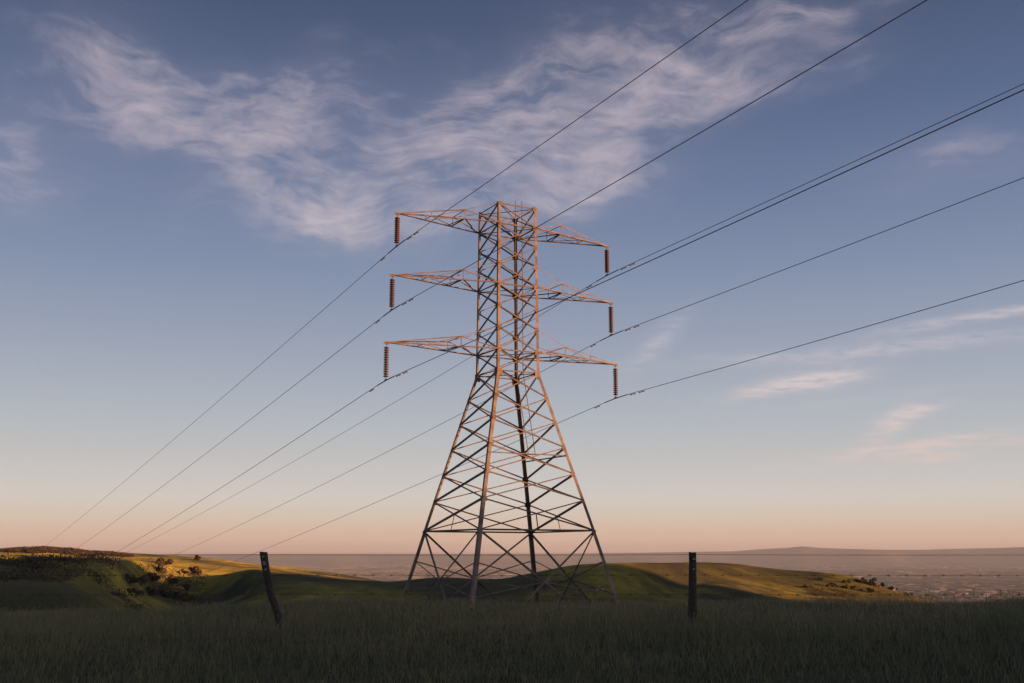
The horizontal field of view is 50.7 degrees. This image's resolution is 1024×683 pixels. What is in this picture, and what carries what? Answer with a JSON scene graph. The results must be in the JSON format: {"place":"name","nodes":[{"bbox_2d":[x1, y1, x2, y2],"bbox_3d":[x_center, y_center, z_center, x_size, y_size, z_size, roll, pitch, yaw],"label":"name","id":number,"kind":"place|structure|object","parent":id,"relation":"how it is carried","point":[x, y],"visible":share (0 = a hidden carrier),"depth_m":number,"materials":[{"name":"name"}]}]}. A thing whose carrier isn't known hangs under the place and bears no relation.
{"place":"outdoors","nodes":[
{"label":"outdoors","id":0,"kind":"place"},
{"bbox_2d":[0,546,1023,682],"bbox_3d":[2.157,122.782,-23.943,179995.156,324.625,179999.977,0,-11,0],"label":"ground","id":1,"kind":"structure","parent":0,"point":[648,578],"depth_m":218.87,"materials":[{"name":"green plant"}]},
{"bbox_2d":[6,546,134,556],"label":"wood","id":2,"kind":"object","parent":1,"relation":"on","point":[50,549],"visible":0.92,"depth_m":827.76,"materials":[{"name":"green plant"}]},
{"bbox_2d":[125,573,138,582],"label":"bush","id":3,"kind":"object","parent":1,"relation":"on","point":[133,579],"visible":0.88,"depth_m":238.58,"materials":[{"name":"green plant"}]},
{"bbox_2d":[127,588,144,596],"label":"bush","id":4,"kind":"object","parent":1,"relation":"on","point":[140,592],"visible":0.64,"depth_m":231.69,"materials":[{"name":"green plant"}]},
{"bbox_2d":[139,575,148,585],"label":"bush","id":5,"kind":"object","parent":1,"relation":"on","point":[143,578],"visible":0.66,"depth_m":248.48,"materials":[{"name":"green plant"}]},
{"bbox_2d":[146,586,157,595],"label":"bush","id":6,"kind":"object","parent":1,"relation":"on","point":[152,591],"visible":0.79,"depth_m":249.25,"materials":[{"name":"green plant"}]},
{"bbox_2d":[147,572,159,580],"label":"bush","id":7,"kind":"object","parent":1,"relation":"on","point":[154,575],"visible":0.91,"depth_m":263.06,"materials":[{"name":"green plant"}]},
{"bbox_2d":[154,563,166,573],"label":"bush","id":8,"kind":"object","parent":1,"relation":"on","point":[160,568],"visible":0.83,"depth_m":276.84,"materials":[{"name":"green plant"}]},
{"bbox_2d":[155,557,173,566],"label":"bush","id":9,"kind":"object","parent":1,"relation":"on","point":[167,562],"visible":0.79,"depth_m":290.80,"materials":[{"name":"green plant"}]},
{"bbox_2d":[157,589,172,595],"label":"bush","id":10,"kind":"object","parent":1,"relation":"on","point":[166,592],"visible":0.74,"depth_m":257.25,"materials":[{"name":"green plant"}]},
{"bbox_2d":[166,576,178,583],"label":"bush","id":11,"kind":"object","parent":1,"relation":"on","point":[175,580],"visible":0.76,"depth_m":279.49,"materials":[{"name":"green plant"}]},
{"bbox_2d":[174,592,185,597],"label":"bush","id":12,"kind":"object","parent":1,"relation":"on","point":[183,594],"visible":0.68,"depth_m":265.32,"materials":[{"name":"green plant"}]},
{"bbox_2d":[178,569,188,574],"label":"bush","id":13,"kind":"object","parent":1,"relation":"on","point":[184,571],"visible":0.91,"depth_m":295.43,"materials":[{"name":"green plant"}]},
{"bbox_2d":[179,583,190,589],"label":"bush","id":14,"kind":"object","parent":1,"relation":"on","point":[187,587],"visible":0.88,"depth_m":281.24,"materials":[{"name":"green plant"}]},
{"bbox_2d":[188,566,202,574],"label":"bush","id":15,"kind":"object","parent":1,"relation":"on","point":[195,570],"visible":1,"depth_m":302.39,"materials":[{"name":"green plant"}]},
{"bbox_2d":[0,550,912,611],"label":"scrub","id":16,"kind":"object","parent":1,"relation":"on","point":[78,560],"visible":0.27,"depth_m":221.29,"materials":[{"name":"green plant"}]},
{"bbox_2d":[384,201,619,605],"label":"lattice tower","id":17,"kind":"structure","parent":1,"relation":"on","point":[498,371],"depth_m":75.67,"materials":[{"name":"metal"}]},
{"bbox_2d":[383,343,388,380],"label":"insulator string","id":18,"kind":"object","parent":17,"relation":"hanging from","point":[386,355],"visible":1,"depth_m":71.61,"materials":[{"name":"brown ceramic"}]},
{"bbox_2d":[70,89,1023,577],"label":"power line","id":19,"kind":"object","parent":18,"relation":"hanging from","point":[648,261],"visible":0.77,"depth_m":43.57,"materials":[{"name":"metal"}]},
{"bbox_2d":[389,275,394,310],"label":"insulator string","id":20,"kind":"object","parent":17,"relation":"hanging from","point":[392,293],"visible":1,"depth_m":72.67,"materials":[{"name":"brown ceramic"}]},
{"bbox_2d":[64,0,926,556],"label":"power line","id":21,"kind":"object","parent":20,"relation":"hanging from","point":[590,196],"visible":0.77,"depth_m":49.17,"materials":[{"name":"metal"}]},
{"bbox_2d":[394,213,399,246],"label":"insulator string","id":22,"kind":"object","parent":17,"relation":"hanging from","point":[397,230],"visible":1,"depth_m":73.64,"materials":[{"name":"brown ceramic"}]},
{"bbox_2d":[36,0,747,552],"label":"power line","id":23,"kind":"object","parent":22,"relation":"hanging from","point":[466,196],"visible":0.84,"depth_m":62.52,"materials":[{"name":"metal"}]},
{"bbox_2d":[604,248,609,275],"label":"insulator string","id":24,"kind":"object","parent":17,"relation":"hanging from","point":[606,256],"visible":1,"depth_m":81.66,"materials":[{"name":"brown ceramic"}]},
{"bbox_2d":[117,83,1023,556],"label":"power line","id":25,"kind":"object","parent":24,"relation":"hanging from","point":[671,245],"visible":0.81,"depth_m":71.43,"materials":[{"name":"metal"}]},
{"bbox_2d":[608,304,613,335],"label":"insulator string","id":26,"kind":"object","parent":17,"relation":"hanging from","point":[611,331],"visible":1,"depth_m":80.92,"materials":[{"name":"brown ceramic"}]},
{"bbox_2d":[132,177,1023,572],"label":"power line","id":27,"kind":"object","parent":26,"relation":"hanging from","point":[646,321],"visible":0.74,"depth_m":72.02,"materials":[{"name":"metal"}]},
{"bbox_2d":[613,365,617,398],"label":"insulator string","id":28,"kind":"object","parent":17,"relation":"hanging from","point":[615,384],"visible":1,"depth_m":80.16,"materials":[{"name":"brown ceramic"}]},
{"bbox_2d":[141,280,1023,596],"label":"power line","id":29,"kind":"object","parent":28,"relation":"hanging from","point":[669,382],"visible":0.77,"depth_m":71.44,"materials":[{"name":"metal"}]},
{"bbox_2d":[0,552,1020,628],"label":"wire fence","id":30,"kind":"object","parent":1,"relation":"on","point":[692,594],"visible":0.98,"depth_m":21.41,"materials":[{"name":"brown wood"}]},
{"bbox_2d":[0,589,1023,682],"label":"grass","id":31,"kind":"structure","parent":1,"relation":"on","point":[100,629],"depth_m":18.84,"materials":[{"name":"green plant"}]},
{"bbox_2d":[270,564,1023,599],"bbox_3d":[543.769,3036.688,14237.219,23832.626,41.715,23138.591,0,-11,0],"label":"town","id":32,"kind":"object","parent":1,"relation":"on","point":[961,583],"visible":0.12,"depth_m":12144.31},
{"bbox_2d":[826,582,837,586],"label":"bush","id":33,"kind":"object","parent":1,"relation":"on","point":[834,585],"visible":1,"depth_m":294.49,"materials":[{"name":"green plant"}]},
{"bbox_2d":[841,584,856,588],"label":"bush","id":34,"kind":"object","parent":1,"relation":"on","point":[851,587],"visible":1,"depth_m":293.98,"materials":[{"name":"green plant"}]},
{"bbox_2d":[854,577,867,583],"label":"bush","id":35,"kind":"object","parent":1,"relation":"on","point":[862,580],"visible":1,"depth_m":305.01,"materials":[{"name":"green plant"}]},
{"bbox_2d":[860,587,873,592],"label":"bush","id":36,"kind":"object","parent":1,"relation":"on","point":[869,589],"visible":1,"depth_m":292.76,"materials":[{"name":"green plant"}]},
{"bbox_2d":[867,578,884,586],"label":"bush","id":37,"kind":"object","parent":1,"relation":"on","point":[871,582],"visible":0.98,"depth_m":305.20,"materials":[{"name":"green plant"}]},
{"bbox_2d":[0,0,1023,551],"label":"sky","id":38,"kind":"structure","parent":0,"point":[186,185],"materials":[{"name":"blue"}]},
{"bbox_2d":[155,546,1023,565],"bbox_3d":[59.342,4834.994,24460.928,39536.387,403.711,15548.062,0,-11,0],"label":"mountain range","id":39,"kind":"structure","parent":0,"point":[813,556],"depth_m":24515.44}
]}

